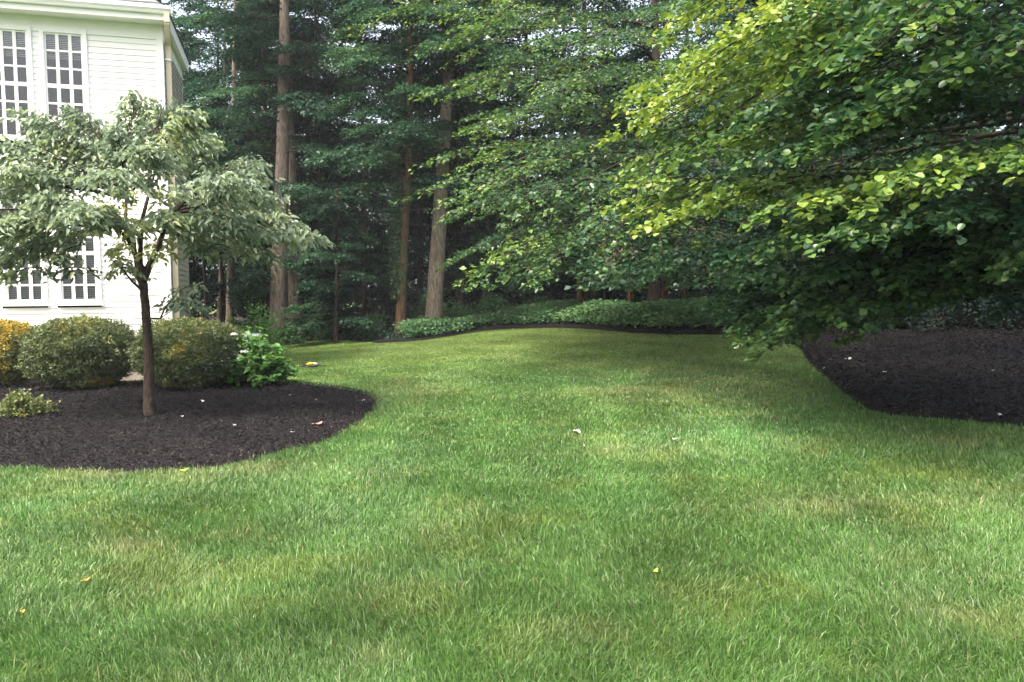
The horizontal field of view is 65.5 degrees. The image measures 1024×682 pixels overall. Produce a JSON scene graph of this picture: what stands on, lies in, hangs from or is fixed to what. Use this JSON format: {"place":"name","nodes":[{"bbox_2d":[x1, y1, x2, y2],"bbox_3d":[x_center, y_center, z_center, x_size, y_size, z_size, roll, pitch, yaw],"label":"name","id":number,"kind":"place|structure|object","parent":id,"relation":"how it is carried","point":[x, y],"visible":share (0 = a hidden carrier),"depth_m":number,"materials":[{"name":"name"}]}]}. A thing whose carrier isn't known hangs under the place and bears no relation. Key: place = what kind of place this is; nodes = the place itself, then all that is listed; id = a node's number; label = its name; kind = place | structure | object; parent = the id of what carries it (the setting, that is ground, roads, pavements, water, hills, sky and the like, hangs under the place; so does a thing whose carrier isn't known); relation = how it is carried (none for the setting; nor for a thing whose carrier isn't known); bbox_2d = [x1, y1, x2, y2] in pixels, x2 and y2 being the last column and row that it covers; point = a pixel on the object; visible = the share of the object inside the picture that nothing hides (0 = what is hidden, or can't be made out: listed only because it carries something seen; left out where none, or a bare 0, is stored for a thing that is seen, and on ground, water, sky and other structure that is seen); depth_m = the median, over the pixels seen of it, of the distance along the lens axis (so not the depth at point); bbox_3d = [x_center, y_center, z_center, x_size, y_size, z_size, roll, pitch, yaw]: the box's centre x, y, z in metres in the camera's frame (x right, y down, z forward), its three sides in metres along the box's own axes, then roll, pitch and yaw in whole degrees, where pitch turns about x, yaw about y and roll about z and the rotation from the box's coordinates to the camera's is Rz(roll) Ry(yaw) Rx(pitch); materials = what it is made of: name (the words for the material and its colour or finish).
{"place":"outdoors","nodes":[
{"label":"outdoors","id":0,"kind":"place"},
{"bbox_2d":[243,333,260,349],"bbox_3d":[-5.732,0.247,17.035,0.680,0.787,0.680,-1,3,-14],"label":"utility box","id":1,"kind":"object","parent":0,"point":[256,334],"visible":0.12,"depth_m":16.79,"materials":[{"name":"paint"}]},
{"bbox_2d":[0,298,1023,681],"bbox_3d":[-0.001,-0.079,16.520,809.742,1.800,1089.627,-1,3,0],"label":"lawn","id":2,"kind":"structure","parent":0,"point":[490,332],"depth_m":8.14,"materials":[{"name":"plant"}]},
{"bbox_2d":[0,379,378,471],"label":"mulch bed","id":3,"kind":"object","parent":2,"relation":"on","point":[113,457],"visible":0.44,"depth_m":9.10,"materials":[{"name":"black wood"}]},
{"bbox_2d":[0,316,35,386],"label":"rounded shrub","id":4,"kind":"object","parent":3,"relation":"on","point":[11,332],"visible":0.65,"depth_m":13.64,"materials":[{"name":"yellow plant"}]},
{"bbox_2d":[0,388,60,417],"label":"shrub","id":5,"kind":"object","parent":3,"relation":"on","point":[21,402],"visible":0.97,"depth_m":10.26,"materials":[{"name":"green plant"}]},
{"bbox_2d":[13,313,136,389],"bbox_3d":[-7.242,0.175,13.461,1.909,1.335,1.897,-1,3,0],"label":"rounded shrub","id":6,"kind":"object","parent":3,"relation":"on","point":[75,352],"visible":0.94,"depth_m":12.91,"materials":[{"name":"green plant"}]},
{"bbox_2d":[0,89,332,415],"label":"young tree","id":7,"kind":"object","parent":3,"relation":"on","point":[234,191],"visible":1,"depth_m":9.70,"materials":[{"name":"green plant"}]},
{"bbox_2d":[123,315,247,388],"bbox_3d":[-5.359,0.192,13.269,1.940,1.267,1.916,-1,3,0],"label":"rounded shrub","id":8,"kind":"object","parent":3,"relation":"on","point":[189,351],"visible":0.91,"depth_m":12.71,"materials":[{"name":"green plant"}]},
{"bbox_2d":[212,326,301,387],"bbox_3d":[-4.338,0.243,13.501,1.485,1.072,1.436,0,3,18],"label":"hydrangea","id":9,"kind":"object","parent":3,"relation":"on","point":[260,367],"visible":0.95,"depth_m":13.19,"materials":[{"name":"green plant"}]},
{"bbox_2d":[0,326,1020,450],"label":"dead leaves","id":10,"kind":"object","parent":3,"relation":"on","point":[801,344],"visible":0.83,"depth_m":10.78,"materials":[{"name":"brown plant"}]},
{"bbox_2d":[225,299,295,354],"bbox_3d":[-6.066,-0.252,19.120,1.614,1.494,1.609,-2,4,-30],"label":"bush","id":11,"kind":"object","parent":2,"relation":"on","point":[254,329],"visible":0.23,"depth_m":18.99,"materials":[{"name":"green plant"}]},
{"bbox_2d":[273,323,306,343],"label":"bush","id":12,"kind":"object","parent":2,"relation":"on","point":[291,338],"visible":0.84,"depth_m":24.43,"materials":[{"name":"green plant"}]},
{"bbox_2d":[299,362,324,366],"bbox_3d":[-4.327,0.487,16.499,0.975,0.096,0.269,-1,3,0],"label":"hose sprinkler","id":13,"kind":"object","parent":2,"relation":"on","point":[310,364],"visible":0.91,"depth_m":16.50,"materials":[{"name":"yellow plastic"}]},
{"bbox_2d":[372,321,1023,425],"bbox_3d":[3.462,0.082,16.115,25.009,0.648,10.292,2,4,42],"label":"mulch bed","id":14,"kind":"object","parent":2,"relation":"on","point":[579,324],"visible":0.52,"depth_m":11.79,"materials":[{"name":"black wood"}]},
{"bbox_2d":[443,295,476,318],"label":"bush","id":15,"kind":"object","parent":14,"relation":"on","point":[458,311],"visible":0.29,"depth_m":24.84,"materials":[{"name":"green plant"}]},
{"bbox_2d":[392,296,770,337],"bbox_3d":[2.227,-0.705,22.681,12.290,1.076,6.503,1,4,31],"label":"ground cover","id":16,"kind":"object","parent":14,"relation":"on","point":[674,312],"visible":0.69,"depth_m":22.42,"materials":[{"name":"green plant"}]},
{"bbox_2d":[589,0,1023,365],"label":"beech tree","id":17,"kind":"object","parent":14,"relation":"on","point":[984,257],"visible":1,"depth_m":7.00,"materials":[{"name":"green plant"}]},
{"bbox_2d":[893,288,1019,330],"bbox_3d":[9.463,-1.013,16.431,2.631,1.601,2.462,-1,3,-15],"label":"shade shrub","id":18,"kind":"object","parent":14,"relation":"on","point":[964,318],"visible":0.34,"depth_m":16.22,"materials":[{"name":"green plant"}]},
{"bbox_2d":[1000,309,1023,330],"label":"shade shrub","id":19,"kind":"object","parent":14,"relation":"on","point":[1015,320],"visible":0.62,"depth_m":15.03,"materials":[{"name":"green plant"}]},
{"bbox_2d":[161,0,1017,300],"label":"sky","id":20,"kind":"structure","parent":0,"point":[176,6],"materials":[{"name":"white"}]},
{"bbox_2d":[196,297,1014,341],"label":"forest floor","id":21,"kind":"structure","parent":0,"point":[238,318],"depth_m":24.38,"materials":[{"name":"soil"}]},
{"bbox_2d":[0,0,190,385],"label":"house","id":22,"kind":"structure","parent":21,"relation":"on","point":[98,58],"depth_m":14.52,"materials":[{"name":"white paint"}]},
{"bbox_2d":[0,24,34,141],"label":"window","id":23,"kind":"structure","parent":22,"relation":"in","point":[15,29],"depth_m":14.10,"materials":[{"name":"white paint"}]},
{"bbox_2d":[0,200,49,305],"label":"window","id":24,"kind":"structure","parent":22,"relation":"in","point":[31,285],"depth_m":14.33,"materials":[{"name":"white paint"}]},
{"bbox_2d":[38,27,90,142],"bbox_3d":[-8.033,-4.574,14.320,0.832,2.023,0.165,-1,3,-16],"label":"window","id":25,"kind":"structure","parent":22,"relation":"in","point":[43,32],"depth_m":14.30,"materials":[{"name":"white paint"}]},
{"bbox_2d":[54,201,103,305],"bbox_3d":[-7.905,-1.598,14.508,0.802,1.898,0.165,-1,3,-16],"label":"window","id":26,"kind":"structure","parent":22,"relation":"in","point":[87,254],"depth_m":14.56,"materials":[{"name":"white paint"}]},
{"bbox_2d":[155,0,213,283],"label":"woodland tree","id":27,"kind":"object","parent":21,"relation":"on","point":[192,273],"visible":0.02,"depth_m":36.43,"materials":[{"name":"green plant"}]},
{"bbox_2d":[183,45,245,326],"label":"woodland tree","id":28,"kind":"object","parent":21,"relation":"on","point":[209,296],"depth_m":42.94,"materials":[{"name":"green plant"}]},
{"bbox_2d":[186,104,263,319],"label":"understorey tree","id":29,"kind":"object","parent":21,"relation":"on","point":[216,124],"visible":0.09,"depth_m":28.83,"materials":[{"name":"green plant"}]},
{"bbox_2d":[163,0,309,321],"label":"slender tree","id":30,"kind":"object","parent":21,"relation":"on","point":[190,41],"visible":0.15,"depth_m":29.49,"materials":[{"name":"green plant"}]},
{"bbox_2d":[173,0,315,321],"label":"oak tree","id":31,"kind":"object","parent":21,"relation":"on","point":[197,74],"visible":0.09,"depth_m":30.34,"materials":[{"name":"green plant"}]},
{"bbox_2d":[174,0,316,325],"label":"oak tree","id":32,"kind":"object","parent":21,"relation":"on","point":[230,271],"visible":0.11,"depth_m":28.52,"materials":[{"name":"green plant"}]},
{"bbox_2d":[227,275,266,327],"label":"holly tree","id":33,"kind":"object","parent":21,"relation":"on","point":[240,299],"visible":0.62,"depth_m":26.66,"materials":[{"name":"green plant"}]},
{"bbox_2d":[190,116,314,325],"bbox_3d":[-8.690,-3.740,26.886,4.018,7.643,4.160,1,3,22],"label":"understorey tree","id":34,"kind":"object","parent":21,"relation":"on","point":[230,122],"visible":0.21,"depth_m":26.58,"materials":[{"name":"green plant"}]},
{"bbox_2d":[174,0,374,343],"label":"oak tree","id":35,"kind":"object","parent":21,"relation":"on","point":[278,290],"visible":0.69,"depth_m":24.48,"materials":[{"name":"green plant"}]},
{"bbox_2d":[183,0,367,326],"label":"slender tree","id":36,"kind":"object","parent":21,"relation":"on","point":[215,104],"visible":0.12,"depth_m":28.94,"materials":[{"name":"green plant"}]},
{"bbox_2d":[191,0,360,305],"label":"woodland tree","id":37,"kind":"object","parent":21,"relation":"on","point":[212,278],"visible":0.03,"depth_m":35.76,"materials":[{"name":"green plant"}]},
{"bbox_2d":[190,0,378,333],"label":"woodland tree","id":38,"kind":"object","parent":21,"relation":"on","point":[329,275],"visible":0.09,"depth_m":30.96,"materials":[{"name":"green plant"}]},
{"bbox_2d":[191,0,386,338],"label":"oak tree","id":39,"kind":"object","parent":21,"relation":"on","point":[320,48],"visible":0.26,"depth_m":26.32,"materials":[{"name":"green plant"}]},
{"bbox_2d":[234,120,361,339],"bbox_3d":[-6.987,-3.792,27.281,4.160,7.540,4.688,-1,3,0],"label":"understorey tree","id":40,"kind":"object","parent":21,"relation":"on","point":[333,178],"visible":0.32,"depth_m":26.88,"materials":[{"name":"green plant"}]},
{"bbox_2d":[212,0,404,336],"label":"slender tree","id":41,"kind":"object","parent":21,"relation":"on","point":[252,99],"visible":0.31,"depth_m":26.37,"materials":[{"name":"green plant"}]},
{"bbox_2d":[278,188,389,343],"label":"understorey tree","id":42,"kind":"object","parent":21,"relation":"on","point":[348,228],"visible":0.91,"depth_m":23.24,"materials":[{"name":"green plant"}]},
{"bbox_2d":[264,135,408,316],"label":"woodland tree","id":43,"kind":"object","parent":21,"relation":"on","point":[373,223],"visible":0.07,"depth_m":42.41,"materials":[{"name":"green plant"}]},
{"bbox_2d":[311,317,361,340],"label":"bush","id":44,"kind":"object","parent":21,"relation":"on","point":[326,334],"visible":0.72,"depth_m":24.78,"materials":[{"name":"green plant"}]},
{"bbox_2d":[291,137,416,329],"bbox_3d":[-4.962,-3.264,25.121,3.761,6.404,3.639,-2,3,-25],"label":"understorey tree","id":45,"kind":"object","parent":21,"relation":"on","point":[379,170],"visible":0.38,"depth_m":25.29,"materials":[{"name":"green plant"}]},
{"bbox_2d":[260,0,454,314],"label":"slender tree","id":46,"kind":"object","parent":21,"relation":"on","point":[310,34],"visible":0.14,"depth_m":27.03,"materials":[{"name":"green plant"}]},
{"bbox_2d":[352,311,392,338],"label":"bush","id":47,"kind":"object","parent":21,"relation":"on","point":[375,318],"visible":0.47,"depth_m":24.37,"materials":[{"name":"green plant"}]},
{"bbox_2d":[367,309,394,330],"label":"bush","id":48,"kind":"object","parent":21,"relation":"on","point":[391,326],"visible":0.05,"depth_m":26.10,"materials":[{"name":"green plant"}]},
{"bbox_2d":[299,0,498,336],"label":"ivy covered tree","id":49,"kind":"object","parent":21,"relation":"on","point":[401,129],"visible":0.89,"depth_m":21.92,"materials":[{"name":"green plant"}]},
{"bbox_2d":[295,0,506,318],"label":"slender tree","id":50,"kind":"object","parent":21,"relation":"on","point":[438,74],"visible":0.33,"depth_m":24.57,"materials":[{"name":"green plant"}]},
{"bbox_2d":[340,78,481,314],"bbox_3d":[-4.586,-6.474,37.050,7.120,12.209,6.878,-3,4,-35],"label":"woodland tree","id":51,"kind":"object","parent":21,"relation":"on","point":[379,228],"visible":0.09,"depth_m":36.34,"materials":[{"name":"green plant"}]},
{"bbox_2d":[366,168,470,316],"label":"understorey tree","id":52,"kind":"object","parent":21,"relation":"on","point":[418,253],"visible":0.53,"depth_m":27.19,"materials":[{"name":"green plant"}]},
{"bbox_2d":[406,287,444,319],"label":"bush","id":53,"kind":"object","parent":21,"relation":"on","point":[421,309],"visible":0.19,"depth_m":25.11,"materials":[{"name":"green plant"}]},
{"bbox_2d":[313,0,541,318],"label":"oak tree","id":54,"kind":"object","parent":21,"relation":"on","point":[434,304],"visible":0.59,"depth_m":23.74,"materials":[{"name":"green plant"}]},
{"bbox_2d":[357,0,540,305],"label":"slender tree","id":55,"kind":"object","parent":21,"relation":"on","point":[434,114],"visible":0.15,"depth_m":25.45,"materials":[{"name":"green plant"}]},
{"bbox_2d":[410,113,516,309],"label":"woodland tree","id":56,"kind":"object","parent":21,"relation":"on","point":[427,238],"visible":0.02,"depth_m":42.83,"materials":[{"name":"green plant"}]},
{"bbox_2d":[368,0,567,315],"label":"woodland tree","id":57,"kind":"object","parent":21,"relation":"on","point":[415,227],"visible":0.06,"depth_m":33.86,"materials":[{"name":"green plant"}]},
{"bbox_2d":[411,1,557,305],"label":"oak tree","id":58,"kind":"object","parent":21,"relation":"on","point":[512,134],"visible":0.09,"depth_m":29.44,"materials":[{"name":"green plant"}]},
{"bbox_2d":[422,151,548,305],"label":"understorey tree","id":59,"kind":"object","parent":21,"relation":"on","point":[471,257],"visible":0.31,"depth_m":26.33,"materials":[{"name":"green plant"}]},
{"bbox_2d":[462,289,509,324],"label":"bush","id":60,"kind":"object","parent":21,"relation":"on","point":[486,307],"visible":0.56,"depth_m":24.99,"materials":[{"name":"green plant"}]},
{"bbox_2d":[416,0,618,298],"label":"slender tree","id":61,"kind":"object","parent":21,"relation":"on","point":[466,124],"visible":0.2,"depth_m":26.88,"materials":[{"name":"green plant"}]},
{"bbox_2d":[463,184,588,302],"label":"understorey tree","id":62,"kind":"object","parent":21,"relation":"on","point":[485,232],"visible":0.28,"depth_m":25.76,"materials":[{"name":"green plant"}]},
{"bbox_2d":[515,293,553,320],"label":"bush","id":63,"kind":"object","parent":21,"relation":"on","point":[527,300],"visible":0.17,"depth_m":25.33,"materials":[{"name":"green plant"}]},
{"bbox_2d":[563,204,583,303],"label":"bare sapling","id":64,"kind":"object","parent":21,"relation":"on","point":[579,295],"visible":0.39,"depth_m":24.38,"materials":[{"name":"plant"}]},
{"bbox_2d":[518,167,645,301],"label":"understorey tree","id":65,"kind":"object","parent":21,"relation":"on","point":[578,171],"visible":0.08,"depth_m":23.73,"materials":[{"name":"green plant"}]},
{"bbox_2d":[496,0,677,301],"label":"woodland tree","id":66,"kind":"object","parent":21,"relation":"on","point":[551,290],"visible":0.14,"depth_m":31.31,"materials":[{"name":"green plant"}]},
{"bbox_2d":[534,35,642,297],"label":"woodland tree","id":67,"kind":"object","parent":21,"relation":"on","point":[590,167],"visible":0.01,"depth_m":44.54,"materials":[{"name":"green plant"}]},
{"bbox_2d":[189,115,1006,318],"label":"woods","id":68,"kind":"object","parent":21,"relation":"on","point":[381,215],"visible":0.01,"depth_m":48.53,"materials":[{"name":"green plant"}]},
{"bbox_2d":[592,164,606,298],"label":"bare sapling","id":69,"kind":"object","parent":21,"relation":"on","point":[593,294],"visible":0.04,"depth_m":25.42,"materials":[{"name":"plant"}]},
{"bbox_2d":[338,0,861,301],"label":"beech tree","id":70,"kind":"object","parent":21,"relation":"on","point":[590,229],"visible":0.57,"depth_m":14.78,"materials":[{"name":"green plant"}]},
{"bbox_2d":[512,58,689,299],"bbox_3d":[3.969,-7.454,38.179,8.486,12.331,8.198,-2,3,-27],"label":"woodland tree","id":71,"kind":"object","parent":21,"relation":"on","point":[597,291],"visible":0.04,"depth_m":36.54,"materials":[{"name":"green plant"}]},
{"bbox_2d":[521,0,694,299],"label":"slender tree","id":72,"kind":"object","parent":21,"relation":"on","point":[552,125],"visible":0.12,"depth_m":26.77,"materials":[{"name":"green plant"}]},
{"bbox_2d":[229,281,995,342],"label":"undergrowth","id":73,"kind":"object","parent":21,"relation":"on","point":[638,299],"visible":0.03,"depth_m":24.31,"materials":[{"name":"green plant"}]},
{"bbox_2d":[627,255,633,302],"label":"bare sapling","id":74,"kind":"object","parent":21,"relation":"on","point":[630,297],"visible":0.09,"depth_m":23.89,"materials":[{"name":"plant"}]},
{"bbox_2d":[594,165,729,278],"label":"understorey tree","id":75,"kind":"object","parent":21,"relation":"on","point":[680,172],"visible":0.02,"depth_m":22.90,"materials":[{"name":"green plant"}]},
{"bbox_2d":[662,272,669,299],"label":"bare sapling","id":76,"kind":"object","parent":21,"relation":"on","point":[665,294],"visible":0.18,"depth_m":23.37,"materials":[{"name":"plant"}]},
{"bbox_2d":[681,276,685,299],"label":"bare sapling","id":77,"kind":"object","parent":21,"relation":"on","point":[683,292],"visible":0.04,"depth_m":24.91,"materials":[{"name":"plant"}]},
{"bbox_2d":[572,0,817,299],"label":"slender tree","id":78,"kind":"object","parent":21,"relation":"on","point":[638,53],"visible":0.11,"depth_m":25.65,"materials":[{"name":"green plant"}]},
{"bbox_2d":[647,90,743,296],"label":"woodland tree","id":79,"kind":"object","parent":21,"relation":"on","point":[709,285],"visible":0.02,"depth_m":42.07,"materials":[{"name":"green plant"}]},
{"bbox_2d":[684,277,735,298],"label":"bush","id":80,"kind":"object","parent":21,"relation":"on","point":[719,293],"visible":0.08,"depth_m":21.75,"materials":[{"name":"green plant"}]},
{"bbox_2d":[668,18,803,275],"bbox_3d":[10.977,-8.910,37.643,7.885,13.710,8.265,-3,4,-32],"label":"woodland tree","id":81,"kind":"object","parent":21,"relation":"on","point":[701,107],"visible":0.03,"depth_m":37.07,"materials":[{"name":"green plant"}]},
{"bbox_2d":[669,155,827,270],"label":"understorey tree","id":82,"kind":"object","parent":21,"relation":"on","point":[788,217],"visible":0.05,"depth_m":20.77,"materials":[{"name":"green plant"}]},
{"bbox_2d":[668,0,850,291],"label":"slender tree","id":83,"kind":"object","parent":21,"relation":"on","point":[703,42],"visible":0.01,"depth_m":27.44,"materials":[{"name":"green plant"}]},
{"bbox_2d":[675,1,869,291],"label":"woodland tree","id":84,"kind":"object","parent":21,"relation":"on","point":[777,258],"visible":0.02,"depth_m":30.79,"materials":[{"name":"green plant"}]},
{"bbox_2d":[663,0,948,284],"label":"tree branch","id":85,"kind":"object","parent":21,"relation":"on","point":[775,223],"visible":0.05,"depth_m":19.74,"materials":[{"name":"green plant"}]},
{"bbox_2d":[793,78,937,274],"bbox_3d":[16.223,-8.873,37.190,7.858,13.383,8.237,-1,3,-6],"label":"woodland tree","id":86,"kind":"object","parent":21,"relation":"on","point":[833,156],"depth_m":38.25,"materials":[{"name":"green plant"}]},
{"bbox_2d":[760,22,975,241],"bbox_3d":[11.100,-7.050,23.835,7.435,12.084,8.013,2,4,45],"label":"tree branch","id":87,"kind":"object","parent":21,"relation":"on","point":[878,135],"depth_m":23.86,"materials":[{"name":"green plant"}]},
{"bbox_2d":[833,268,913,331],"bbox_3d":[7.511,-1.079,17.659,2.700,1.786,2.255,-4,4,-44],"label":"shade shrub","id":88,"kind":"object","parent":21,"relation":"on","point":[864,318],"visible":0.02,"depth_m":17.17,"materials":[{"name":"green plant"}]},
{"bbox_2d":[786,305,1019,329],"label":"leaf litter","id":89,"kind":"object","parent":21,"relation":"on","point":[950,319],"visible":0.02,"depth_m":17.21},
{"bbox_2d":[858,301,971,331],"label":"shade shrub","id":90,"kind":"object","parent":21,"relation":"on","point":[906,320],"visible":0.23,"depth_m":16.50,"materials":[{"name":"green plant"}]},
{"bbox_2d":[815,5,1023,312],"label":"tree branch","id":91,"kind":"object","parent":21,"relation":"on","point":[1020,94],"visible":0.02,"depth_m":19.39,"materials":[{"name":"green plant"}]},
{"bbox_2d":[835,8,1003,253],"bbox_3d":[16.295,-7.771,32.306,7.282,11.860,7.222,-1,3,-8],"label":"woodland tree","id":92,"kind":"object","parent":21,"relation":"on","point":[976,133],"visible":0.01,"depth_m":31.27,"materials":[{"name":"green plant"}]},
{"bbox_2d":[916,98,1022,194],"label":"woodland tree","id":93,"kind":"object","parent":21,"relation":"on","point":[975,121],"depth_m":40.76,"materials":[{"name":"green plant"}]},
{"bbox_2d":[923,3,1023,245],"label":"tree branch","id":94,"kind":"object","parent":21,"relation":"on","point":[973,182],"visible":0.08,"depth_m":18.62,"materials":[{"name":"green plant"}]},
{"bbox_2d":[945,1,1022,194],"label":"woodland tree","id":95,"kind":"object","parent":21,"relation":"on","point":[977,140],"visible":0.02,"depth_m":36.67,"materials":[{"name":"green plant"}]},
{"bbox_2d":[969,286,1023,329],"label":"shade shrub","id":96,"kind":"object","parent":21,"relation":"on","point":[1019,322],"visible":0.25,"depth_m":15.58,"materials":[{"name":"green plant"}]}
]}

